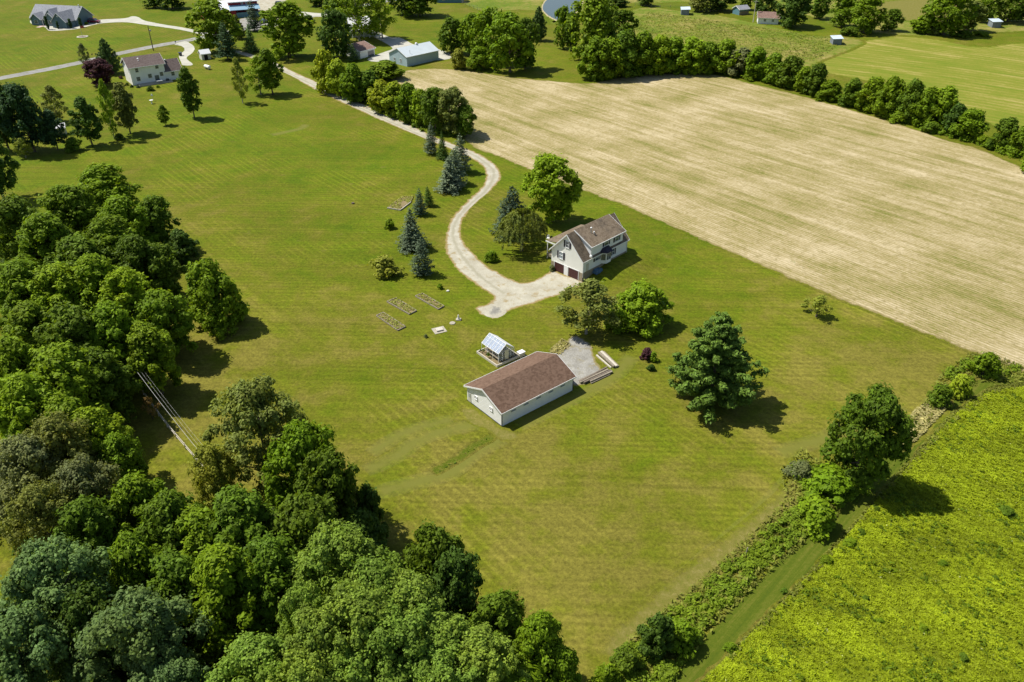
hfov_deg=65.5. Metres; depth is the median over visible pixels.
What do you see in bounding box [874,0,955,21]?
dry field
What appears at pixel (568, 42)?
broadleaf tree
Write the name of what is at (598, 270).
covered table
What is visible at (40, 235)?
broadleaf tree
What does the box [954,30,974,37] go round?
shrub
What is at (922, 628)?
weed clump
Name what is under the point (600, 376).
log
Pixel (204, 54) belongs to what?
garden shed
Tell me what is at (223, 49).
spruce tree
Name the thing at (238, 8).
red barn
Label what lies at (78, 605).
broadleaf tree
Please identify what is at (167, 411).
overhead wire
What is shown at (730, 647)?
weed clump
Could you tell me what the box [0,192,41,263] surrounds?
broadleaf tree
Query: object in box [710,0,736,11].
broadleaf tree
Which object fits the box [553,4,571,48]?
broadleaf tree
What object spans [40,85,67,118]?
broadleaf tree
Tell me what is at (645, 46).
broadleaf tree
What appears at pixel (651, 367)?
shrub
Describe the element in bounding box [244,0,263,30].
spruce tree
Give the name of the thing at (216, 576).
broadleaf tree
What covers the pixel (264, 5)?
farm yard gravel
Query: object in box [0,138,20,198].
broadleaf tree
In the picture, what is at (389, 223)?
shrub
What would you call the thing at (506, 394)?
long barn
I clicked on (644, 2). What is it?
broadleaf tree
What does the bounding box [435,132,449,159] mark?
spruce tree
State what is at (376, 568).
broadleaf tree
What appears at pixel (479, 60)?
broadleaf tree
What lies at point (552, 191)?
broadleaf tree
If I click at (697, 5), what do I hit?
broadleaf tree
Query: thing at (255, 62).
broadleaf tree
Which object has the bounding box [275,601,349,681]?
broadleaf tree
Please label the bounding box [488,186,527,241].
spruce tree
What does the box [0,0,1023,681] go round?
lawn
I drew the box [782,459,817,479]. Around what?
shrub
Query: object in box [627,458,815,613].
worn track
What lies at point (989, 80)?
hay field
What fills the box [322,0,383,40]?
broadleaf tree
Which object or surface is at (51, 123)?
broadleaf tree
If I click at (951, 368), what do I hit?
hedgerow brush
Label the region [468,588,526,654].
broadleaf tree
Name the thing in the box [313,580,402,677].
broadleaf tree
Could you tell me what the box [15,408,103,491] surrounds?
broadleaf tree
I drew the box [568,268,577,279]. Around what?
garage door
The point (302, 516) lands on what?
broadleaf tree
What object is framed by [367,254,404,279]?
shrub
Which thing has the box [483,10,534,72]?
broadleaf tree
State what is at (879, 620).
weed clump
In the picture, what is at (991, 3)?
broadleaf tree
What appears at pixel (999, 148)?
field edge brush
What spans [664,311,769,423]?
pine tree
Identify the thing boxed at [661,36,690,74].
broadleaf tree
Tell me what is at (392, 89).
broadleaf tree
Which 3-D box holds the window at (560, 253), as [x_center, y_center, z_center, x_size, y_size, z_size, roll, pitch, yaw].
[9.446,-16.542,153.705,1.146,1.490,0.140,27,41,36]
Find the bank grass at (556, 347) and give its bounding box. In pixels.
[550,338,570,353]
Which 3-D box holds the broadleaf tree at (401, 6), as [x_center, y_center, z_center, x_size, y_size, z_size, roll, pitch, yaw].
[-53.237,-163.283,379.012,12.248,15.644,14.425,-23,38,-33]
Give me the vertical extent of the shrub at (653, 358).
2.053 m
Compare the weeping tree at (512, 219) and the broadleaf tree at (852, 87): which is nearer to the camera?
the weeping tree at (512, 219)
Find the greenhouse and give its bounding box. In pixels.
[477,333,518,366]
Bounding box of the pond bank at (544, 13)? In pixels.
[541,0,583,20]
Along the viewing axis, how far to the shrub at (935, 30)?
341.89 m
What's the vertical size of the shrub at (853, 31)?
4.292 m
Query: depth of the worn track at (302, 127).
231.52 m
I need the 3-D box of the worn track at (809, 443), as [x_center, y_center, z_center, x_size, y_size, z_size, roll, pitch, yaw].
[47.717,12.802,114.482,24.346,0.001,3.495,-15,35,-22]
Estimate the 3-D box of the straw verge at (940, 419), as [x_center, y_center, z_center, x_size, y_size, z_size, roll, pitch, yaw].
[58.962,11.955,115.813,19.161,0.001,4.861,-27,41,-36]
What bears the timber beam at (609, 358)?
on the timber beam
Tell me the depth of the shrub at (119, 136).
223.73 m
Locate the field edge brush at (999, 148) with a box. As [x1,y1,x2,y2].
[585,69,1023,161]
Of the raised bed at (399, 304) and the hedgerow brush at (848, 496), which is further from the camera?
the raised bed at (399, 304)
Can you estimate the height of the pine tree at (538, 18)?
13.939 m
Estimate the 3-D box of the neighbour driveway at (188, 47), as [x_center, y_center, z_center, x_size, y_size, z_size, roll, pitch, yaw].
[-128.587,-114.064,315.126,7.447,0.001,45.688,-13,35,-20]
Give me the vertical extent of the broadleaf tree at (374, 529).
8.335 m
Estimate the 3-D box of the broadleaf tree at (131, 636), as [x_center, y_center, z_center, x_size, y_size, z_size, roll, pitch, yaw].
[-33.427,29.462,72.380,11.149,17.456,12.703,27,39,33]
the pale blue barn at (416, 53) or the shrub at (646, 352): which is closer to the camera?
the shrub at (646, 352)
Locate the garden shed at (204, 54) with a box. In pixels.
[198,49,210,59]
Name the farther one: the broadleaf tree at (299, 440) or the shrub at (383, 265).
the shrub at (383, 265)
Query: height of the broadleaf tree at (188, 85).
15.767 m
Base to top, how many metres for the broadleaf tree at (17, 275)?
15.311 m
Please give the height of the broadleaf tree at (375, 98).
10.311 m
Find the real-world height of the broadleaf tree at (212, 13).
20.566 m
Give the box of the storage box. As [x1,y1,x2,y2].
[517,349,525,357]
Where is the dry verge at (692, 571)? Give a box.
[595,476,803,661]
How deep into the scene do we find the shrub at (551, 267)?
156.06 m
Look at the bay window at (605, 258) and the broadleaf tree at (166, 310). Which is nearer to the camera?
the broadleaf tree at (166, 310)
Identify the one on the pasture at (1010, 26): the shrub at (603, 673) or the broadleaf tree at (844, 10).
the broadleaf tree at (844, 10)
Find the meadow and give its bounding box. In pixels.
[694,385,1023,681]
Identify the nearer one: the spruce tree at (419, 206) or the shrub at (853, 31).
the spruce tree at (419, 206)
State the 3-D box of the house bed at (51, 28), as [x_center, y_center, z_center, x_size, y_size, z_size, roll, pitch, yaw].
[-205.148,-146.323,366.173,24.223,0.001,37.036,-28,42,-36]
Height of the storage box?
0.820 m
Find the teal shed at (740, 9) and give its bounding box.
[732,5,749,14]
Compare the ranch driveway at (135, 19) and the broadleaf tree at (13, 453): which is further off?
the ranch driveway at (135, 19)
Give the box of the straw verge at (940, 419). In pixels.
[893,396,954,451]
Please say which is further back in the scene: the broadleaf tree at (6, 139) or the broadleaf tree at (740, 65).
the broadleaf tree at (740, 65)
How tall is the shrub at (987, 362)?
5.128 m
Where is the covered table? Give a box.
[592,267,602,274]
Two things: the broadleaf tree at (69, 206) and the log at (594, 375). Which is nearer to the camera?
the log at (594, 375)
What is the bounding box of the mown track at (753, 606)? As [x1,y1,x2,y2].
[673,372,1023,681]
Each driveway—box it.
[88,16,207,34]
[174,41,194,65]
[234,50,585,319]
[302,12,450,61]
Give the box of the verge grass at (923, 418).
[903,401,951,443]
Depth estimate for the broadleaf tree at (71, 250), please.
137.28 m
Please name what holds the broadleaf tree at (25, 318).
on the lawn at (590, 522)
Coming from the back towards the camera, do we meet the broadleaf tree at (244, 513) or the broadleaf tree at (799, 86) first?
the broadleaf tree at (799, 86)
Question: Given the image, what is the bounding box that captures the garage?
[339,41,375,58]
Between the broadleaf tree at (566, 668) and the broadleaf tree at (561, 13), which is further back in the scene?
the broadleaf tree at (561, 13)
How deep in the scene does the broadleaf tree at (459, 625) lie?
70.32 m
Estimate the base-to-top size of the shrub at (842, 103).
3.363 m
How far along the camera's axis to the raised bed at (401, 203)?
184.90 m
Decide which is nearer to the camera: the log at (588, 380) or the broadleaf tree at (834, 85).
the log at (588, 380)
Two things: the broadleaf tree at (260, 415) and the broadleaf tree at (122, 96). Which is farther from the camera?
the broadleaf tree at (122, 96)
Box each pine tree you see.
[95,38,122,73]
[230,14,246,38]
[530,6,546,39]
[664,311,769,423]
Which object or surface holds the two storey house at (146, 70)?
on the lawn at (590, 522)
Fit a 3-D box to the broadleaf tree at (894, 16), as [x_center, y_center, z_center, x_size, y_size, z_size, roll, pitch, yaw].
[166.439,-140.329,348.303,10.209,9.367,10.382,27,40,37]
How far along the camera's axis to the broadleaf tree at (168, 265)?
141.58 m
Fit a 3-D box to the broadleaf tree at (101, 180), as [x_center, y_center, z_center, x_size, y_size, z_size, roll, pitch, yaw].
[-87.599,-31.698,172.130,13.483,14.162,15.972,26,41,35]
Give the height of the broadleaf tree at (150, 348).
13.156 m
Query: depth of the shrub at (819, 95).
256.88 m
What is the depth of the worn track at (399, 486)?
105.67 m
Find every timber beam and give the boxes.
[596,355,611,367]
[598,351,614,366]
[600,351,617,366]
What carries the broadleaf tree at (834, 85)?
on the lawn at (590, 522)
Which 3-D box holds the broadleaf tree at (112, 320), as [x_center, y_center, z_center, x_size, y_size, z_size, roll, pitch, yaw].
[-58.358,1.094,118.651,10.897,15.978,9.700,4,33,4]
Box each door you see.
[368,50,373,56]
[505,349,508,359]
[554,262,563,273]
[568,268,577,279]
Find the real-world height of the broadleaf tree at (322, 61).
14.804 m
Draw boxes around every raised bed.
[376,312,405,330]
[387,195,413,210]
[387,297,416,314]
[415,293,443,309]
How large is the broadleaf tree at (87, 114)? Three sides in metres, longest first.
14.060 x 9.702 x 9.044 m
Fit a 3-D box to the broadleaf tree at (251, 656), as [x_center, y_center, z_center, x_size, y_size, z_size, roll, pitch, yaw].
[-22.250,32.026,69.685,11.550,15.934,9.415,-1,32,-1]
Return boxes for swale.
[428,433,497,475]
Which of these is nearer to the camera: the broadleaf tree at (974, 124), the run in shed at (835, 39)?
the broadleaf tree at (974, 124)
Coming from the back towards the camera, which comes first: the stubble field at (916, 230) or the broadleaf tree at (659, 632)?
the stubble field at (916, 230)
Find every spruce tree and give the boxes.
[211,20,241,59]
[241,24,259,52]
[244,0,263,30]
[347,43,359,60]
[395,207,431,254]
[408,237,434,275]
[411,188,427,214]
[423,124,437,153]
[423,187,434,205]
[433,157,465,194]
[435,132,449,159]
[439,148,467,183]
[451,133,473,170]
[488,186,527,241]
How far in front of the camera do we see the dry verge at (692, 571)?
92.42 m
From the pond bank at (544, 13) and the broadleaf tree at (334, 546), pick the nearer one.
the broadleaf tree at (334, 546)
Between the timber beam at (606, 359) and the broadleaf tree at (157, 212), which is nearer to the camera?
the timber beam at (606, 359)
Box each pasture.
[458,0,1023,36]
[615,7,866,67]
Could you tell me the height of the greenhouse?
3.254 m
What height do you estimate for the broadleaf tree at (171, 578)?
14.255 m
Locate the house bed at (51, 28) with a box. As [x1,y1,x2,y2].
[29,20,91,30]
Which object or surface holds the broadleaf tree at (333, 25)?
on the lawn at (590, 522)
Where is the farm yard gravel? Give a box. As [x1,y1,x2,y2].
[257,0,284,11]
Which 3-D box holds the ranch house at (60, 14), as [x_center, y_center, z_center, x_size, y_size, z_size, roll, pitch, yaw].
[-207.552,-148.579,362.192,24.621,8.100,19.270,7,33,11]
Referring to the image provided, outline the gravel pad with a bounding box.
[556,334,602,387]
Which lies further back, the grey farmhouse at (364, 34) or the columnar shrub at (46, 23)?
the columnar shrub at (46, 23)
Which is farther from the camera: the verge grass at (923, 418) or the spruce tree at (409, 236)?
the spruce tree at (409, 236)
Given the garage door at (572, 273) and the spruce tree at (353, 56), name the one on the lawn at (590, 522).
the spruce tree at (353, 56)
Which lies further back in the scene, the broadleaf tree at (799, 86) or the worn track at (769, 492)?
the broadleaf tree at (799, 86)
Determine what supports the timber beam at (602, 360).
on the lawn at (590, 522)
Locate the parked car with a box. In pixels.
[87,18,100,22]
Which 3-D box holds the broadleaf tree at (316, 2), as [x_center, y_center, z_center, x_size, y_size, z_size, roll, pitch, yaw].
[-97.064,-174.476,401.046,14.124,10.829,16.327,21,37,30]
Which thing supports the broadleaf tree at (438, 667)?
on the lawn at (590, 522)
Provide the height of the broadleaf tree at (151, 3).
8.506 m
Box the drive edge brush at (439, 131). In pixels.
[350,95,461,136]
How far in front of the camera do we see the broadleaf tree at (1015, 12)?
361.15 m
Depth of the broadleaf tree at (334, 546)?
74.95 m
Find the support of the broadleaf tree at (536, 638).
on the lawn at (590, 522)
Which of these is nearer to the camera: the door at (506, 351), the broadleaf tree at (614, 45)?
the door at (506, 351)
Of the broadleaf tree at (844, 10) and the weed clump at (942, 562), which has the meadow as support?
the weed clump at (942, 562)
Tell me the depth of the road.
301.41 m
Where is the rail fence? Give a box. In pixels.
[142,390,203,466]
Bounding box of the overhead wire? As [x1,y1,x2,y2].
[138,373,194,445]
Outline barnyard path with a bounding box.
[240,18,281,30]
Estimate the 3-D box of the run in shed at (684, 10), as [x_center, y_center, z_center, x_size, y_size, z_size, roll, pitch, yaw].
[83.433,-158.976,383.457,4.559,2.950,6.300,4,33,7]
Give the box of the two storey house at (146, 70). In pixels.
[120,53,181,86]
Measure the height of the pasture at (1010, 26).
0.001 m
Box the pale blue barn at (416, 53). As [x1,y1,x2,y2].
[388,41,438,66]
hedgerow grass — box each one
[608,447,843,681]
[909,352,1023,432]
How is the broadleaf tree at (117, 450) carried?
on the lawn at (590, 522)
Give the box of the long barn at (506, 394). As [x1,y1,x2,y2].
[464,351,576,426]
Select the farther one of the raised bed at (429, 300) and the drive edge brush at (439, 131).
the drive edge brush at (439, 131)
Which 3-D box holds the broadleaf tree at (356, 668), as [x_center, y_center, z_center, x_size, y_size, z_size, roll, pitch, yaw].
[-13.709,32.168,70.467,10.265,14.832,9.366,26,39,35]
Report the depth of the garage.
308.51 m
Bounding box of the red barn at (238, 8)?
[203,0,259,19]
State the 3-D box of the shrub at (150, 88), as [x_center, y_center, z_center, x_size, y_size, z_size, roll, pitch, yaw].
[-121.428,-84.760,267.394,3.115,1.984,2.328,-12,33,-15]
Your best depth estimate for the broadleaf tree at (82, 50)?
292.64 m
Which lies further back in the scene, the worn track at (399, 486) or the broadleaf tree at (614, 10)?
the broadleaf tree at (614, 10)
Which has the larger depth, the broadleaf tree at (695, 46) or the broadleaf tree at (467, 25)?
the broadleaf tree at (467, 25)
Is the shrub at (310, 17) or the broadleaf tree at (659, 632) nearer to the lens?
the broadleaf tree at (659, 632)
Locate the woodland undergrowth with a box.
[0,505,335,681]
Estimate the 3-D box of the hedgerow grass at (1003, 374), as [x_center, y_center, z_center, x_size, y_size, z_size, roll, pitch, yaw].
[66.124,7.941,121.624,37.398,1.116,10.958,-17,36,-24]
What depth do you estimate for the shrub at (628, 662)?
80.09 m
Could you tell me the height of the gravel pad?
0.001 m
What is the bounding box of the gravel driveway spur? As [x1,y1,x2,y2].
[483,304,506,317]
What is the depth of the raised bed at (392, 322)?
139.69 m
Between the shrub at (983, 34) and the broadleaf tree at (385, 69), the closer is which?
the broadleaf tree at (385, 69)
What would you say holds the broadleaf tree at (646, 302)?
on the lawn at (590, 522)
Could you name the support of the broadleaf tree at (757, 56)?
on the lawn at (590, 522)
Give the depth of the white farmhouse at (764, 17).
362.79 m
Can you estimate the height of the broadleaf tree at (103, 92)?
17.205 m
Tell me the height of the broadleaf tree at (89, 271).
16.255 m
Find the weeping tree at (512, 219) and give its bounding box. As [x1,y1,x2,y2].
[493,208,547,251]
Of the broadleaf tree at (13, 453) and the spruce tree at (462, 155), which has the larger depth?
the spruce tree at (462, 155)
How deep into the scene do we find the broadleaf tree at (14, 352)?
105.11 m
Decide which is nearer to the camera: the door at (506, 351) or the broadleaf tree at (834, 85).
the door at (506, 351)
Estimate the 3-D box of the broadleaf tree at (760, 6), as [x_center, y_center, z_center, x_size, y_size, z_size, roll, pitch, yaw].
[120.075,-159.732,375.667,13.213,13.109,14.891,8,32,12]
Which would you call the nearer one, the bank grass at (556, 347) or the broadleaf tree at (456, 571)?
the broadleaf tree at (456, 571)
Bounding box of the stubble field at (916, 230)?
[389,68,1023,372]
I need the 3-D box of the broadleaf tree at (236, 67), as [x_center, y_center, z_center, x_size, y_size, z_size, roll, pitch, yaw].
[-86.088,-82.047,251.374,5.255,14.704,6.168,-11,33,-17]
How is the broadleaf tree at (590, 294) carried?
on the lawn at (590, 522)
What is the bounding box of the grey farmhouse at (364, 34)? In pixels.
[346,16,369,37]
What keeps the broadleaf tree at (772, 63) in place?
on the lawn at (590, 522)
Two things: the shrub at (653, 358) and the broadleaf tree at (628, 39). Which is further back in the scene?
the broadleaf tree at (628, 39)
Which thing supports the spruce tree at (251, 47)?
on the lawn at (590, 522)
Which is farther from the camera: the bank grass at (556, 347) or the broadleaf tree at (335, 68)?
the broadleaf tree at (335, 68)
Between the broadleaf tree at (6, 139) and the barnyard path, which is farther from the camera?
the barnyard path
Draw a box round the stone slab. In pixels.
[432,326,446,333]
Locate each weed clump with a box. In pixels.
[722,642,738,652]
[780,587,787,593]
[818,554,833,564]
[842,536,856,546]
[857,528,864,535]
[861,595,869,600]
[871,504,880,512]
[875,618,884,622]
[918,623,928,633]
[938,559,947,567]
[959,652,968,663]
[998,505,1017,518]
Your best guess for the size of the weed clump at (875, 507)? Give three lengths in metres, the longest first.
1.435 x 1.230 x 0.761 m
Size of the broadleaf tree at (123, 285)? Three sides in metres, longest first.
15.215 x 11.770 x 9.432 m
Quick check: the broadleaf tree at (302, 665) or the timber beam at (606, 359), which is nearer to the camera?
the broadleaf tree at (302, 665)
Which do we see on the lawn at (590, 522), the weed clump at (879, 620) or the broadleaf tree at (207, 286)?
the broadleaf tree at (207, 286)
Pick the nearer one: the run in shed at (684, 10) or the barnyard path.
the barnyard path
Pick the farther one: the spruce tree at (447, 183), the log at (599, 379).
the spruce tree at (447, 183)
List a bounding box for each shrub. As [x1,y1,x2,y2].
[43,16,49,28]
[64,136,81,152]
[67,18,72,27]
[114,133,124,139]
[146,86,154,90]
[304,14,314,22]
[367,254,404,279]
[384,218,393,228]
[483,251,499,262]
[549,264,554,271]
[589,662,620,681]
[609,644,644,677]
[639,347,653,359]
[646,364,655,370]
[649,351,659,362]
[665,614,698,661]
[740,71,757,81]
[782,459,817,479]
[798,493,837,543]
[802,461,856,504]
[815,90,827,100]
[837,97,849,106]
[839,26,862,36]
[887,110,905,123]
[920,121,941,133]
[926,26,944,34]
[927,383,953,409]
[948,373,973,399]
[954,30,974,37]
[965,351,1002,380]
[973,31,991,37]
[975,134,988,144]
[983,137,997,148]
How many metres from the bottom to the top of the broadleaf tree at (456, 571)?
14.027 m
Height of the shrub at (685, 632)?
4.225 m
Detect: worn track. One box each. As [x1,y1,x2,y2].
[270,124,308,135]
[361,420,479,475]
[365,415,454,456]
[374,439,507,498]
[512,354,639,429]
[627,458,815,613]
[771,406,907,458]
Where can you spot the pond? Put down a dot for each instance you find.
(550, 7)
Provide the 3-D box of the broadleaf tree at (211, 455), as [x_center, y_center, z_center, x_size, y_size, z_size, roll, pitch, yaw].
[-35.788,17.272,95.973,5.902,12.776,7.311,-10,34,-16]
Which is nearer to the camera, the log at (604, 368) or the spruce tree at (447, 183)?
the log at (604, 368)
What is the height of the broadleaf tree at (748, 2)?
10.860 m
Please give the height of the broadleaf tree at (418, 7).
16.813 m
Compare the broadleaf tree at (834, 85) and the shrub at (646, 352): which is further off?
the broadleaf tree at (834, 85)
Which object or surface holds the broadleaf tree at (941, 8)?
on the pasture at (1010, 26)
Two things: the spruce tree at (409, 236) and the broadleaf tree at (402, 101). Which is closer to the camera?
the spruce tree at (409, 236)
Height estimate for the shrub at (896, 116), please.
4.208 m
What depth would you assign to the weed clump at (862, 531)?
97.04 m
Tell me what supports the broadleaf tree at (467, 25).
on the lawn at (590, 522)
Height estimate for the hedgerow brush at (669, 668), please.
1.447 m
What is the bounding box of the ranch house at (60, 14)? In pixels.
[29,4,93,27]
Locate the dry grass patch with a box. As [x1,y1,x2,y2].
[461,407,519,441]
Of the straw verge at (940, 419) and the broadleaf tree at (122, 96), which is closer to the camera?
the straw verge at (940, 419)
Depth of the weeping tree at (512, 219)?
158.84 m
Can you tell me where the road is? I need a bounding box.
[0,0,387,79]
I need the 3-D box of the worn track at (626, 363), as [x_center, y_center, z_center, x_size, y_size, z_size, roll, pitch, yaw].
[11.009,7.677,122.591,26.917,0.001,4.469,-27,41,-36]
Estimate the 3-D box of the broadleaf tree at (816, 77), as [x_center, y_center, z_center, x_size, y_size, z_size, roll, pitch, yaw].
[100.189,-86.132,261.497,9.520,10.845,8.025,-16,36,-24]
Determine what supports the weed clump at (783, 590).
on the mown track at (753, 606)
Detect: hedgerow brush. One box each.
[613,490,830,681]
[787,459,874,508]
[926,354,1021,400]
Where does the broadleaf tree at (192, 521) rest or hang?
on the lawn at (590, 522)
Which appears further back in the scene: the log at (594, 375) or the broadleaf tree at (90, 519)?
the log at (594, 375)
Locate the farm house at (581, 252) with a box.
[546,213,629,281]
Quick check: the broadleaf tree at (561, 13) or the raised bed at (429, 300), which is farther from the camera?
the broadleaf tree at (561, 13)
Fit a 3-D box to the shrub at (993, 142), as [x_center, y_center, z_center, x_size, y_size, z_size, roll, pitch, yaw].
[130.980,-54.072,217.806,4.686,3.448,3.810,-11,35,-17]
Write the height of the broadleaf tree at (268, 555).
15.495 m
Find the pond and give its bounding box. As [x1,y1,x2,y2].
[543,0,579,19]
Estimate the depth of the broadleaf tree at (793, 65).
267.52 m
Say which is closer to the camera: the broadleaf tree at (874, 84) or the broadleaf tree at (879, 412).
the broadleaf tree at (879, 412)
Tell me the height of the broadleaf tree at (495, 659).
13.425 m
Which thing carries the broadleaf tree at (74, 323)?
on the lawn at (590, 522)
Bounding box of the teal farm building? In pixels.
[437,0,463,2]
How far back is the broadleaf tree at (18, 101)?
209.12 m
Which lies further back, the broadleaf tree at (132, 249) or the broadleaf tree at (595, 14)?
the broadleaf tree at (595, 14)
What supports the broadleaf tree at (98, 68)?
on the lawn at (590, 522)
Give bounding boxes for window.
[559,251,562,259]
[600,245,612,263]
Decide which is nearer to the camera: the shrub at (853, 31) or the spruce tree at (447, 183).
the spruce tree at (447, 183)
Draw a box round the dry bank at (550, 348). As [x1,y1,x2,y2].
[548,339,564,352]
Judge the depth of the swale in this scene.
109.94 m
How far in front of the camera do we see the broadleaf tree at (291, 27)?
301.23 m
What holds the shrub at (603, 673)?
on the lawn at (590, 522)
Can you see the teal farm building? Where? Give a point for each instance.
(449, 1)
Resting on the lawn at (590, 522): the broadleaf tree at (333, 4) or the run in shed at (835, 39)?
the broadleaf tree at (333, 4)
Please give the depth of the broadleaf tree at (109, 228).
142.49 m
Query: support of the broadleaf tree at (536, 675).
on the lawn at (590, 522)
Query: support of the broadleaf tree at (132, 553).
on the lawn at (590, 522)
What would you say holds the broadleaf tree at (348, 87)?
on the lawn at (590, 522)
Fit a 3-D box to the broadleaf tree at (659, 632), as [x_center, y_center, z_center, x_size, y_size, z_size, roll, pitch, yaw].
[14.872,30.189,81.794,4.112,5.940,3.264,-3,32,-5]
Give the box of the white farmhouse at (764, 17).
[756,11,779,24]
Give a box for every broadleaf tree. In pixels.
[0,80,49,151]
[0,82,16,149]
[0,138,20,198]
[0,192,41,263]
[0,257,49,326]
[0,299,51,348]
[0,332,47,381]
[0,369,68,481]
[0,430,63,531]
[0,477,75,582]
[0,532,113,681]
[0,599,86,681]
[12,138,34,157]
[12,211,85,267]
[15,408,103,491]
[23,392,86,459]
[25,261,96,321]
[26,339,112,415]
[30,300,110,351]
[35,183,101,233]
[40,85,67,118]
[40,109,67,149]
[42,577,130,681]
[43,233,123,278]
[43,452,126,532]
[50,493,132,585]
[58,403,138,473]
[66,252,143,313]
[67,96,103,145]
[69,583,214,681]
[75,162,143,206]
[77,43,92,64]
[81,57,114,85]
[81,346,142,422]
[82,213,149,259]
[86,300,146,390]
[93,430,149,496]
[95,78,117,136]
[97,194,158,244]
[97,266,171,324]
[104,469,171,546]
[105,528,163,623]
[107,233,171,291]
[110,82,139,132]
[119,319,183,394]
[131,288,199,356]
[134,487,206,555]
[139,242,188,295]
[140,193,181,242]
[140,396,160,418]
[142,0,159,7]
[143,547,207,664]
[147,649,211,681]
[154,0,186,8]
[156,105,170,124]
[161,228,199,263]
[172,504,240,566]
[176,66,202,117]
[179,541,271,663]
[184,0,242,51]
[184,441,238,511]
[185,256,249,340]
[199,372,309,502]
[201,628,294,681]
[202,482,295,590]
[230,57,249,102]
[237,530,323,636]
[243,55,273,94]
[255,47,284,94]
[258,0,314,58]
[260,418,351,508]
[265,643,342,681]
[267,491,349,589]
[275,577,333,644]
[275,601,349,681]
[284,518,381,596]
[293,441,365,523]
[305,0,323,6]
[309,49,333,93]
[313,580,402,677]
[315,7,352,57]
[322,0,353,28]
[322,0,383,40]
[324,639,384,681]
[325,58,351,96]
[336,544,433,638]
[338,62,366,103]
[341,507,387,548]
[351,595,457,681]
[354,69,378,101]
[356,480,390,538]
[365,0,397,38]
[367,79,392,113]
[368,59,405,78]
[370,651,418,681]
[381,81,402,115]
[388,0,414,14]
[389,563,449,647]
[394,81,416,122]
[395,0,437,17]
[396,518,464,597]
[408,88,427,125]
[408,639,487,681]
[416,608,488,681]
[417,86,450,130]
[426,541,484,626]
[435,85,468,133]
[436,17,464,53]
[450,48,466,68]
[453,621,532,681]
[454,104,476,136]
[456,12,482,54]
[466,46,490,70]
[468,5,506,63]
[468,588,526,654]
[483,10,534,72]
[502,660,550,681]
[510,609,565,681]
[517,17,541,68]
[520,151,583,223]
[545,642,581,681]
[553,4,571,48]
[553,278,623,334]
[563,12,579,50]
[564,0,611,60]
[575,35,615,81]
[587,0,619,40]
[596,36,627,79]
[603,278,674,338]
[611,0,629,6]
[611,8,638,38]
[611,28,640,77]
[622,30,658,76]
[636,611,674,659]
[637,0,652,5]
[646,33,673,74]
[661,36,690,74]
[672,35,712,75]
[688,0,715,11]
[691,41,723,74]
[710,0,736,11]
[712,38,740,74]
[725,47,754,75]
[740,0,753,6]
[743,46,767,76]
[753,0,777,11]
[758,52,789,82]
[773,55,803,87]
[775,0,813,28]
[793,65,810,91]
[800,294,833,316]
[802,62,828,95]
[810,0,832,18]
[819,78,842,100]
[819,380,917,491]
[828,0,858,26]
[842,77,863,106]
[850,0,888,34]
[854,76,886,112]
[871,75,905,118]
[878,9,905,30]
[894,78,925,122]
[908,86,939,126]
[909,14,939,33]
[920,0,979,35]
[923,85,959,126]
[941,102,967,133]
[948,108,990,139]
[959,0,988,29]
[978,0,1000,22]
[985,116,1019,151]
[993,0,1023,21]
[1005,125,1023,156]
[1019,157,1023,171]
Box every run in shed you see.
[681,6,690,14]
[830,35,843,44]
[988,18,1002,27]
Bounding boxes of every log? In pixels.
[579,368,608,383]
[580,366,607,380]
[583,369,610,382]
[589,370,612,382]
[591,374,609,383]
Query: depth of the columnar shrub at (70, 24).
354.30 m
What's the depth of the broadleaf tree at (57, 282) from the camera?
125.28 m
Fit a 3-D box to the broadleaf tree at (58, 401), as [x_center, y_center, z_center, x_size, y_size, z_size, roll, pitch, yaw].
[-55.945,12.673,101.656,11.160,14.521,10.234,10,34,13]
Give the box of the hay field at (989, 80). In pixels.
[810,36,1023,130]
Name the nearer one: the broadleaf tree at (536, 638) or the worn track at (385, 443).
the broadleaf tree at (536, 638)
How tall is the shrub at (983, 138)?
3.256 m
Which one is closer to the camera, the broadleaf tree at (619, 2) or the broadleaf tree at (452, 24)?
the broadleaf tree at (452, 24)
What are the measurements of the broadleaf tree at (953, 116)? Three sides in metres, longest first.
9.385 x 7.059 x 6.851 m
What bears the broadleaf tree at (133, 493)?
on the lawn at (590, 522)
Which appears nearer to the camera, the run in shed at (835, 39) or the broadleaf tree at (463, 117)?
the broadleaf tree at (463, 117)
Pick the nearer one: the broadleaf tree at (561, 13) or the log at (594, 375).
the log at (594, 375)
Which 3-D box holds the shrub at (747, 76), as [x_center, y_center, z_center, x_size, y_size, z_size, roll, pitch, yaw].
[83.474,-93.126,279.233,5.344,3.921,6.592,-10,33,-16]
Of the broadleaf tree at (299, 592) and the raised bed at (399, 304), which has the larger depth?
the raised bed at (399, 304)

